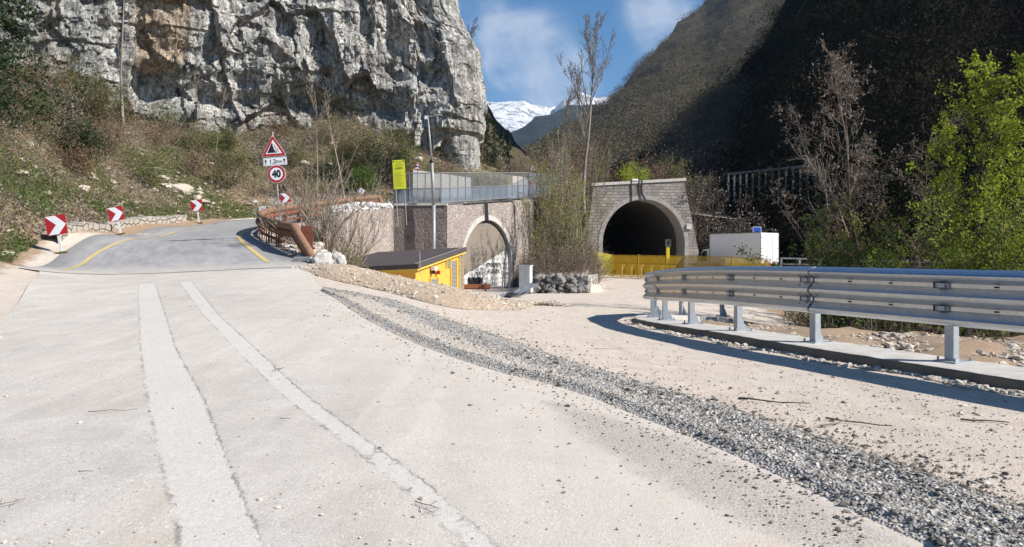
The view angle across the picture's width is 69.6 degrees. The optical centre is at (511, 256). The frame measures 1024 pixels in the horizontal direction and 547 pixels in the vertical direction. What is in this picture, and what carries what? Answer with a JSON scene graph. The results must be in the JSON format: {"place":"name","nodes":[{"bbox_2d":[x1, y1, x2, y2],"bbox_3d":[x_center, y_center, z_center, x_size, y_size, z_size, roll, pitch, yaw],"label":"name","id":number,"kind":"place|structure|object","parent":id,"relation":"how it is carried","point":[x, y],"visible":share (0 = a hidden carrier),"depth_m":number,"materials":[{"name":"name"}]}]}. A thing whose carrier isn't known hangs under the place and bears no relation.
{"place":"outdoors","nodes":[
{"label":"outdoors","id":0,"kind":"place"},
{"bbox_2d":[0,0,487,170],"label":"cliff","id":1,"kind":"structure","parent":0,"point":[413,63],"depth_m":66.52,"materials":[{"name":"stone"}]},
{"bbox_2d":[18,177,535,273],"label":"asphalt road","id":2,"kind":"structure","parent":0,"point":[209,247],"depth_m":28.43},
{"bbox_2d":[0,89,755,266],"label":"terrace ground","id":3,"kind":"structure","parent":0,"point":[41,253],"depth_m":53.06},
{"bbox_2d":[17,82,66,124],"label":"bramble bush","id":4,"kind":"object","parent":3,"relation":"on","point":[47,104],"visible":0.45,"depth_m":44.63,"materials":[{"name":"green plant"}]},
{"bbox_2d":[0,0,94,147],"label":"conifer","id":5,"kind":"object","parent":3,"relation":"on","point":[10,27],"visible":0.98,"depth_m":40.37,"materials":[{"name":"green plant"}]},
{"bbox_2d":[44,214,68,253],"bbox_3d":[-17.227,-0.746,27.990,0.740,1.625,0.260,-9,1,-6],"label":"chevron sign","id":6,"kind":"object","parent":3,"relation":"on","point":[56,225],"visible":0.97,"depth_m":27.93,"materials":[{"name":"red metal"}]},
{"bbox_2d":[31,71,88,128],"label":"bramble bush","id":7,"kind":"object","parent":3,"relation":"on","point":[73,106],"visible":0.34,"depth_m":48.72,"materials":[{"name":"green plant"}]},
{"bbox_2d":[22,42,114,113],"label":"bush","id":8,"kind":"object","parent":3,"relation":"on","point":[70,82],"visible":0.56,"depth_m":52.74,"materials":[{"name":"green plant"}]},
{"bbox_2d":[43,120,104,178],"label":"bramble bush","id":9,"kind":"object","parent":3,"relation":"on","point":[83,158],"visible":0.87,"depth_m":42.38,"materials":[{"name":"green plant"}]},
{"bbox_2d":[47,110,113,169],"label":"bush","id":10,"kind":"object","parent":3,"relation":"on","point":[96,139],"visible":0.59,"depth_m":43.91,"materials":[{"name":"green plant"}]},
{"bbox_2d":[56,52,138,125],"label":"bush","id":11,"kind":"object","parent":3,"relation":"on","point":[99,105],"visible":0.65,"depth_m":53.82,"materials":[{"name":"green plant"}]},
{"bbox_2d":[72,107,140,157],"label":"bramble bush","id":12,"kind":"object","parent":3,"relation":"on","point":[116,136],"visible":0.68,"depth_m":49.61,"materials":[{"name":"green plant"}]},
{"bbox_2d":[42,214,186,241],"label":"roadside wall","id":13,"kind":"structure","parent":3,"relation":"on","point":[113,225],"depth_m":37.59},
{"bbox_2d":[107,206,125,234],"bbox_3d":[-19.240,-1.649,35.983,0.680,1.545,0.260,-12,2,-8],"label":"chevron sign","id":14,"kind":"object","parent":3,"relation":"on","point":[116,213],"visible":0.94,"depth_m":35.92,"materials":[{"name":"red metal"}]},
{"bbox_2d":[101,0,136,137],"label":"thin tree","id":15,"kind":"object","parent":3,"relation":"on","point":[121,58],"visible":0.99,"depth_m":55.72,"materials":[{"name":"grey plant"}]},
{"bbox_2d":[121,146,175,193],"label":"bramble bush","id":16,"kind":"object","parent":3,"relation":"on","point":[152,172],"visible":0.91,"depth_m":49.07,"materials":[{"name":"green plant"}]},
{"bbox_2d":[141,100,194,134],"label":"bramble bush","id":17,"kind":"object","parent":3,"relation":"on","point":[169,118],"visible":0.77,"depth_m":60.94,"materials":[{"name":"green plant"}]},
{"bbox_2d":[137,117,205,145],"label":"bramble bush","id":18,"kind":"object","parent":3,"relation":"on","point":[161,135],"visible":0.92,"depth_m":58.35,"materials":[{"name":"green plant"}]},
{"bbox_2d":[178,139,215,177],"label":"bramble bush","id":19,"kind":"object","parent":3,"relation":"on","point":[196,159],"visible":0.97,"depth_m":55.24,"materials":[{"name":"brown plant"}]},
{"bbox_2d":[178,119,222,152],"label":"bramble bush","id":20,"kind":"object","parent":3,"relation":"on","point":[209,139],"visible":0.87,"depth_m":59.19,"materials":[{"name":"green plant"}]},
{"bbox_2d":[202,155,253,189],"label":"bramble bush","id":21,"kind":"object","parent":3,"relation":"on","point":[221,171],"visible":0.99,"depth_m":55.94,"materials":[{"name":"green plant"}]},
{"bbox_2d":[209,121,247,153],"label":"bramble bush","id":22,"kind":"object","parent":3,"relation":"on","point":[226,136],"visible":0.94,"depth_m":61.15,"materials":[{"name":"green plant"}]},
{"bbox_2d":[209,144,250,169],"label":"bramble bush","id":23,"kind":"object","parent":3,"relation":"on","point":[230,155],"visible":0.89,"depth_m":58.93,"materials":[{"name":"green plant"}]},
{"bbox_2d":[1,111,468,257],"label":"fallen stones","id":24,"kind":"object","parent":3,"relation":"on","point":[180,187],"visible":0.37,"depth_m":51.46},
{"bbox_2d":[0,108,507,261],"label":"grass","id":25,"kind":"structure","parent":3,"relation":"on","point":[165,207],"depth_m":45.17,"materials":[{"name":"green plant"}]},
{"bbox_2d":[0,62,509,262],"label":"brush","id":26,"kind":"object","parent":3,"relation":"on","point":[27,163],"visible":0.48,"depth_m":47.16,"materials":[{"name":"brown plant"}]},
{"bbox_2d":[262,132,286,242],"bbox_3d":[-9.858,-2.854,30.968,0.996,4.766,0.114,-5,0,-3],"label":"road sign post","id":27,"kind":"object","parent":3,"relation":"on","point":[276,173],"visible":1,"depth_m":30.91,"materials":[{"name":"metal"}]},
{"bbox_2d":[253,166,307,194],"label":"bramble bush","id":28,"kind":"object","parent":3,"relation":"on","point":[282,185],"visible":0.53,"depth_m":57.45,"materials":[{"name":"brown plant"}]},
{"bbox_2d":[260,102,311,148],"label":"bramble bush","id":29,"kind":"object","parent":3,"relation":"on","point":[276,126],"visible":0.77,"depth_m":63.97,"materials":[{"name":"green plant"}]},
{"bbox_2d":[300,76,329,200],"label":"thin tree","id":30,"kind":"object","parent":3,"relation":"on","point":[314,126],"visible":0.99,"depth_m":46.09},
{"bbox_2d":[255,195,383,256],"bbox_3d":[-9.655,-1.094,36.594,5.650,5.516,21.003,0,0,0],"label":"rusty guardrail","id":31,"kind":"object","parent":3,"relation":"on","point":[303,238],"visible":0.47,"depth_m":29.95,"materials":[{"name":"brown metal"}]},
{"bbox_2d":[307,110,352,142],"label":"bramble bush","id":32,"kind":"object","parent":3,"relation":"on","point":[332,123],"visible":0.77,"depth_m":65.14,"materials":[{"name":"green plant"}]},
{"bbox_2d":[324,117,393,180],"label":"bush","id":33,"kind":"object","parent":3,"relation":"on","point":[348,149],"visible":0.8,"depth_m":59.70,"materials":[{"name":"green plant"}]},
{"bbox_2d":[339,161,382,193],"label":"bush","id":34,"kind":"object","parent":3,"relation":"on","point":[361,178],"visible":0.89,"depth_m":57.45,"materials":[{"name":"green plant"}]},
{"bbox_2d":[355,131,413,186],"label":"bush","id":35,"kind":"object","parent":3,"relation":"on","point":[377,160],"visible":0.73,"depth_m":59.58,"materials":[{"name":"green plant"}]},
{"bbox_2d":[374,117,422,170],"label":"bush","id":36,"kind":"object","parent":3,"relation":"on","point":[400,145],"visible":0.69,"depth_m":62.26,"materials":[{"name":"green plant"}]},
{"bbox_2d":[410,170,470,188],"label":"concrete wall","id":37,"kind":"structure","parent":3,"relation":"on","point":[421,180],"depth_m":60.12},
{"bbox_2d":[614,161,652,181],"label":"green bush","id":38,"kind":"object","parent":3,"relation":"on","point":[628,177],"visible":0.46,"depth_m":84.17,"materials":[{"name":"green plant"}]},
{"bbox_2d":[670,155,716,212],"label":"portal tree","id":39,"kind":"object","parent":3,"relation":"on","point":[683,173],"visible":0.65,"depth_m":90.10,"materials":[{"name":"brown plant"}]},
{"bbox_2d":[684,171,727,248],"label":"bare bush","id":40,"kind":"object","parent":3,"relation":"on","point":[695,202],"visible":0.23,"depth_m":83.29,"materials":[{"name":"brown plant"}]},
{"bbox_2d":[674,170,741,252],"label":"bare bush","id":41,"kind":"object","parent":3,"relation":"on","point":[711,200],"visible":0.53,"depth_m":78.12,"materials":[{"name":"brown plant"}]},
{"bbox_2d":[0,268,927,546],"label":"concrete road","id":42,"kind":"structure","parent":0,"point":[364,424],"depth_m":5.87,"materials":[{"name":"concrete"}]},
{"bbox_2d":[294,0,705,255],"label":"sky","id":43,"kind":"structure","parent":0,"point":[518,42],"materials":[{"name":"blue"}]},
{"bbox_2d":[0,255,1023,502],"bbox_3d":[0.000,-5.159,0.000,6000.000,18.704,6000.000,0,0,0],"label":"ground","id":44,"kind":"structure","parent":0,"point":[646,355],"depth_m":10.20,"materials":[{"name":"gravel"}]},
{"bbox_2d":[278,227,326,261],"bbox_3d":[-8.256,-0.157,29.682,2.276,2.394,9.178,0,0,-18],"label":"slope rubble","id":45,"kind":"object","parent":44,"relation":"on","point":[293,248],"visible":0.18,"depth_m":28.62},
{"bbox_2d":[253,166,381,254],"bbox_3d":[-7.983,-1.583,31.017,5.546,4.432,5.771,0,0,23],"label":"bare shrub","id":46,"kind":"object","parent":44,"relation":"on","point":[315,231],"visible":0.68,"depth_m":29.98,"materials":[{"name":"brown plant"}]},
{"bbox_2d":[259,142,384,251],"bbox_3d":[-7.809,-2.202,29.939,5.299,4.652,3.584,0,0,37],"label":"bare shrub","id":47,"kind":"object","parent":44,"relation":"on","point":[330,206],"visible":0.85,"depth_m":29.68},
{"bbox_2d":[287,179,387,265],"bbox_3d":[-6.886,-1.094,31.036,4.234,4.636,3.855,0,0,-38],"label":"bare shrub","id":48,"kind":"object","parent":44,"relation":"on","point":[359,243],"visible":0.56,"depth_m":31.61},
{"bbox_2d":[349,207,393,257],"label":"retaining wall","id":49,"kind":"structure","parent":44,"relation":"on","point":[385,243],"depth_m":44.59,"materials":[{"name":"pink stone"}]},
{"bbox_2d":[324,201,393,213],"bbox_3d":[-8.907,-2.829,43.965,1.643,1.170,8.030,0,0,15],"label":"rubble","id":50,"kind":"object","parent":49,"relation":"on","point":[385,205],"visible":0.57,"depth_m":43.30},
{"bbox_2d":[392,160,406,224],"bbox_3d":[-7.028,-4.005,46.385,0.768,4.114,0.073,-4,0,0],"label":"notice board","id":51,"kind":"object","parent":44,"relation":"on","point":[399,178],"visible":1,"depth_m":46.35,"materials":[{"name":"metal"}]},
{"bbox_2d":[353,247,466,288],"bbox_3d":[-5.307,1.242,33.771,4.980,3.416,6.515,0,0,15],"label":"utility hut","id":52,"kind":"object","parent":44,"relation":"on","point":[444,266],"visible":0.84,"depth_m":33.00,"materials":[{"name":"metal"}]},
{"bbox_2d":[392,203,447,250],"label":"retaining wall","id":53,"kind":"structure","parent":44,"relation":"on","point":[415,233],"depth_m":46.75,"materials":[{"name":"grey stone"}]},
{"bbox_2d":[393,172,558,203],"bbox_3d":[-0.592,-5.269,55.961,2.637,3.917,22.564,0,0,32],"label":"fence","id":54,"kind":"object","parent":53,"relation":"on","point":[449,194],"visible":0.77,"depth_m":49.96,"materials":[{"name":"metal"}]},
{"bbox_2d":[425,114,441,248],"bbox_3d":[-4.926,-3.362,46.200,1.098,11.124,0.320,0,0,0],"label":"street lamp","id":55,"kind":"object","parent":44,"relation":"on","point":[431,161],"visible":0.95,"depth_m":46.12,"materials":[{"name":"grey metal"}]},
{"bbox_2d":[305,263,568,309],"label":"gravel bank","id":56,"kind":"structure","parent":44,"relation":"on","point":[447,301],"depth_m":21.05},
{"bbox_2d":[293,251,346,263],"bbox_3d":[-6.812,0.112,26.006,1.930,0.598,0.732,0,0,0],"label":"concrete footing","id":57,"kind":"object","parent":56,"relation":"on","point":[336,257],"visible":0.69,"depth_m":25.88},
{"bbox_2d":[447,199,533,289],"bbox_3d":[-2.545,-0.931,53.458,3.378,7.238,13.345,0,0,26],"label":"closed tunnel portal","id":58,"kind":"object","parent":44,"relation":"on","point":[489,236],"visible":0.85,"depth_m":52.48,"materials":[{"name":"concrete"}]},
{"bbox_2d":[485,119,508,169],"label":"conifer","id":59,"kind":"object","parent":44,"relation":"on","point":[493,161],"visible":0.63,"depth_m":117.89,"materials":[{"name":"green plant"}]},
{"bbox_2d":[0,262,1023,546],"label":"loose gravel","id":60,"kind":"structure","parent":44,"relation":"on","point":[890,342],"depth_m":9.60,"materials":[{"name":"gravel"}]},
{"bbox_2d":[518,265,532,291],"bbox_3d":[0.726,1.186,39.000,0.700,1.430,0.480,0,0,20],"label":"electric cabinet","id":61,"kind":"object","parent":44,"relation":"on","point":[525,274],"visible":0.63,"depth_m":38.79,"materials":[{"name":"metal"}]},
{"bbox_2d":[516,194,553,269],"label":"sapling","id":62,"kind":"object","parent":44,"relation":"on","point":[531,222],"visible":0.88,"depth_m":47.02,"materials":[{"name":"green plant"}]},
{"bbox_2d":[524,159,572,262],"bbox_3d":[2.385,-2.720,44.407,2.641,6.955,2.380,0,0,-29],"label":"sapling","id":63,"kind":"object","parent":44,"relation":"on","point":[554,223],"visible":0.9,"depth_m":44.55,"materials":[{"name":"brown plant"}]},
{"bbox_2d":[539,191,577,265],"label":"sapling","id":64,"kind":"object","parent":44,"relation":"on","point":[563,233],"visible":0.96,"depth_m":44.04,"materials":[{"name":"brown plant"}]},
{"bbox_2d":[529,273,589,293],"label":"dry stone wall","id":65,"kind":"structure","parent":44,"relation":"on","point":[556,283],"depth_m":39.62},
{"bbox_2d":[505,166,618,283],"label":"undergrowth","id":66,"kind":"object","parent":44,"relation":"on","point":[571,260],"visible":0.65,"depth_m":43.40,"materials":[{"name":"brown plant"}]},
{"bbox_2d":[557,86,586,182],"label":"slim bare tree","id":67,"kind":"object","parent":44,"relation":"on","point":[568,101],"visible":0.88,"depth_m":62.77,"materials":[{"name":"brown plant"}]},
{"bbox_2d":[553,183,602,250],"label":"sapling","id":68,"kind":"object","parent":44,"relation":"on","point":[570,205],"visible":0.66,"depth_m":47.54,"materials":[{"name":"brown plant"}]},
{"bbox_2d":[567,173,591,250],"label":"sapling","id":69,"kind":"object","parent":44,"relation":"on","point":[576,207],"visible":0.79,"depth_m":50.12,"materials":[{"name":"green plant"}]},
{"bbox_2d":[542,122,620,230],"bbox_3d":[5.861,-5.608,63.367,6.933,12.339,3.399,0,0,14],"label":"sapling","id":70,"kind":"object","parent":44,"relation":"on","point":[593,185],"visible":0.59,"depth_m":62.96,"materials":[{"name":"brown plant"}]},
{"bbox_2d":[556,10,616,212],"bbox_3d":[6.243,-11.876,59.760,4.600,16.766,3.894,0,0,28],"label":"tall bare tree","id":71,"kind":"object","parent":44,"relation":"on","point":[592,57],"visible":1,"depth_m":59.78,"materials":[{"name":"grey plant"}]},
{"bbox_2d":[559,177,616,263],"bbox_3d":[4.510,-2.034,44.690,3.794,5.519,2.006,0,0,0],"label":"sapling","id":72,"kind":"object","parent":44,"relation":"on","point":[581,231],"visible":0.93,"depth_m":44.65,"materials":[{"name":"brown plant"}]},
{"bbox_2d":[573,148,615,243],"bbox_3d":[6.098,-3.984,58.180,4.255,9.111,2.065,0,0,22],"label":"sapling","id":73,"kind":"object","parent":44,"relation":"on","point":[598,214],"visible":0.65,"depth_m":57.90,"materials":[{"name":"brown plant"}]},
{"bbox_2d":[534,178,698,274],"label":"tunnel portal","id":74,"kind":"object","parent":44,"relation":"on","point":[651,217],"visible":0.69,"depth_m":75.56,"materials":[{"name":"stone"}]},
{"bbox_2d":[612,254,637,277],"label":"fence panel","id":75,"kind":"object","parent":44,"relation":"on","point":[627,265],"visible":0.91,"depth_m":66.35,"materials":[{"name":"yellow"}]},
{"bbox_2d":[638,254,665,277],"bbox_3d":[12.015,0.906,63.234,0.119,2.150,3.717,0,0,-29],"label":"fence panel","id":76,"kind":"object","parent":44,"relation":"on","point":[648,263],"visible":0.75,"depth_m":63.39,"materials":[{"name":"yellow"}]},
{"bbox_2d":[321,287,1023,546],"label":"millings windrow","id":77,"kind":"object","parent":44,"relation":"on","point":[753,457],"visible":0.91,"depth_m":6.37,"materials":[{"name":"gravel"}]},
{"bbox_2d":[320,287,1023,546],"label":"loose millings","id":78,"kind":"object","parent":77,"relation":"on","point":[934,539],"visible":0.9,"depth_m":5.52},
{"bbox_2d":[666,255,696,268],"bbox_3d":[13.815,0.938,60.034,0.119,2.150,3.717,0,0,-29],"label":"fence panel","id":79,"kind":"object","parent":44,"relation":"on","point":[676,261],"visible":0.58,"depth_m":60.04,"materials":[{"name":"yellow"}]},
{"bbox_2d":[697,255,731,266],"bbox_3d":[15.615,0.977,56.834,0.118,2.150,3.717,0,0,-29],"label":"fence panel","id":80,"kind":"object","parent":44,"relation":"on","point":[710,261],"visible":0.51,"depth_m":56.88,"materials":[{"name":"yellow"}]},
{"bbox_2d":[695,190,761,241],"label":"bare bush","id":81,"kind":"object","parent":44,"relation":"on","point":[739,218],"visible":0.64,"depth_m":76.51,"materials":[{"name":"brown plant"}]},
{"bbox_2d":[698,232,778,263],"bbox_3d":[17.544,-0.010,58.163,2.390,3.560,6.976,0,0,-34],"label":"box lorry","id":82,"kind":"object","parent":44,"relation":"on","point":[724,244],"visible":0.32,"depth_m":56.20,"materials":[{"name":"metal"}]},
{"bbox_2d":[706,210,772,243],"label":"bare bush","id":83,"kind":"object","parent":44,"relation":"on","point":[739,228],"visible":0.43,"depth_m":76.24,"materials":[{"name":"brown plant"}]},
{"bbox_2d":[734,219,911,329],"bbox_3d":[10.957,1.327,24.697,6.376,5.381,4.752,0,0,0],"label":"shrub","id":84,"kind":"object","parent":44,"relation":"on","point":[795,249],"visible":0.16,"depth_m":25.15,"materials":[{"name":"green plant"}]},
{"bbox_2d":[781,80,872,265],"bbox_3d":[11.947,-1.532,27.857,3.323,10.884,3.990,0,0,10],"label":"bare tree","id":85,"kind":"object","parent":44,"relation":"on","point":[815,162],"visible":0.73,"depth_m":27.38,"materials":[{"name":"brown plant"}]},
{"bbox_2d":[634,315,1023,391],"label":"kerb","id":86,"kind":"structure","parent":44,"relation":"on","point":[1002,376],"depth_m":11.02,"materials":[{"name":"concrete"}]},
{"bbox_2d":[643,266,1023,363],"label":"guardrail","id":87,"kind":"object","parent":86,"relation":"on","point":[952,301],"visible":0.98,"depth_m":11.12,"materials":[{"name":"grey metal"}]},
{"bbox_2d":[798,189,876,327],"bbox_3d":[10.947,0.832,25.062,2.995,6.358,3.846,0,0,5],"label":"shrub","id":88,"kind":"object","parent":44,"relation":"on","point":[826,257],"visible":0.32,"depth_m":24.60,"materials":[{"name":"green plant"}]},
{"bbox_2d":[765,33,921,330],"bbox_3d":[11.623,-1.710,25.751,4.584,11.239,7.138,0,0,0],"label":"seed pod tree","id":89,"kind":"object","parent":44,"relation":"on","point":[847,75],"visible":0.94,"depth_m":26.10,"materials":[{"name":"brown plant"}]},
{"bbox_2d":[798,201,890,327],"bbox_3d":[11.312,1.054,26.191,3.366,5.910,3.282,0,0,0],"label":"shrub","id":90,"kind":"object","parent":44,"relation":"on","point":[830,244],"visible":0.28,"depth_m":25.61,"materials":[{"name":"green plant"}]},
{"bbox_2d":[800,198,975,332],"bbox_3d":[11.769,1.088,23.798,4.022,5.853,5.159,0,0,-43],"label":"shrub","id":91,"kind":"object","parent":44,"relation":"on","point":[836,248],"visible":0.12,"depth_m":23.24,"materials":[{"name":"green plant"}]},
{"bbox_2d":[769,310,1023,341],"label":"verge brush","id":92,"kind":"object","parent":44,"relation":"on","point":[968,332],"visible":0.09,"depth_m":18.50,"materials":[{"name":"brown plant"}]},
{"bbox_2d":[834,204,1013,334],"bbox_3d":[12.433,1.216,22.156,4.438,5.596,4.808,0,0,0],"label":"shrub","id":93,"kind":"object","parent":44,"relation":"on","point":[875,262],"visible":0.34,"depth_m":22.16,"materials":[{"name":"green plant"}]},
{"bbox_2d":[860,109,988,268],"bbox_3d":[15.275,-0.724,26.554,4.546,9.259,3.662,0,0,0],"label":"bare tree","id":94,"kind":"object","parent":44,"relation":"on","point":[921,199],"visible":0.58,"depth_m":26.59,"materials":[{"name":"brown plant"}]},
{"bbox_2d":[860,196,1023,337],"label":"shrub","id":95,"kind":"object","parent":44,"relation":"on","point":[896,260],"visible":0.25,"depth_m":22.26,"materials":[{"name":"green plant"}]},
{"bbox_2d":[867,188,1023,337],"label":"shrub","id":96,"kind":"object","parent":44,"relation":"on","point":[965,257],"visible":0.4,"depth_m":19.96,"materials":[{"name":"green plant"}]},
{"bbox_2d":[906,58,1023,333],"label":"leafing tree","id":97,"kind":"object","parent":44,"relation":"on","point":[976,63],"visible":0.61,"depth_m":22.80,"materials":[{"name":"green plant"}]},
{"bbox_2d":[906,100,1023,335],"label":"leafing tree","id":98,"kind":"object","parent":44,"relation":"on","point":[946,193],"visible":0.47,"depth_m":23.00,"materials":[{"name":"green plant"}]},
{"bbox_2d":[912,178,1023,337],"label":"shrub","id":99,"kind":"object","parent":44,"relation":"on","point":[988,210],"visible":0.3,"depth_m":21.17,"materials":[{"name":"green plant"}]},
{"bbox_2d":[919,49,1023,334],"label":"leafing tree","id":100,"kind":"object","parent":44,"relation":"on","point":[971,82],"visible":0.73,"depth_m":22.80,"materials":[{"name":"green plant"}]},
{"bbox_2d":[942,224,1023,337],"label":"shrub","id":101,"kind":"object","parent":44,"relation":"on","point":[988,263],"visible":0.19,"depth_m":19.98,"materials":[{"name":"green plant"}]},
{"bbox_2d":[479,104,559,221],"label":"valley hill","id":102,"kind":"structure","parent":0,"point":[518,153],"depth_m":190.75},
{"bbox_2d":[487,92,608,131],"bbox_3d":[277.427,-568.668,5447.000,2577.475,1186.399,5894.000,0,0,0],"label":"snowy mountain","id":103,"kind":"structure","parent":0,"point":[511,116],"depth_m":4827.38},
{"bbox_2d":[511,104,601,147],"bbox_3d":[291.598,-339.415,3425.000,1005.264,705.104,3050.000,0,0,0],"label":"blue mountain","id":104,"kind":"structure","parent":0,"point":[531,131],"depth_m":2798.16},
{"bbox_2d":[566,0,785,212],"bbox_3d":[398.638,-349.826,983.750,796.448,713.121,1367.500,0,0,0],"label":"sunlit hill","id":105,"kind":"structure","parent":0,"point":[701,53],"depth_m":697.79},
{"bbox_2d":[521,0,784,182],"bbox_3d":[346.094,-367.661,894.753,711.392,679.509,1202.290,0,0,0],"label":"hill forest","id":106,"kind":"object","parent":105,"relation":"on","point":[602,123],"visible":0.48,"depth_m":572.13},
{"bbox_2d":[660,82,831,264],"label":"wooded spur","id":107,"kind":"structure","parent":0,"point":[784,247],"depth_m":161.77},
{"bbox_2d":[618,69,768,220],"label":"spur forest","id":108,"kind":"object","parent":107,"relation":"on","point":[712,99],"visible":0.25,"depth_m":143.49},
{"bbox_2d":[693,0,1023,262],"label":"shaded mountain","id":109,"kind":"structure","parent":0,"point":[885,145],"depth_m":96.74,"materials":[{"name":"plant"}]},
{"bbox_2d":[727,165,815,201],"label":"hillside railing","id":110,"kind":"object","parent":109,"relation":"on","point":[765,171],"visible":0.61,"depth_m":91.36,"materials":[{"name":"metal"}]},
{"bbox_2d":[594,0,1023,266],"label":"mountain forest","id":111,"kind":"object","parent":109,"relation":"on","point":[804,21],"visible":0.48,"depth_m":95.94,"materials":[{"name":"plant"}]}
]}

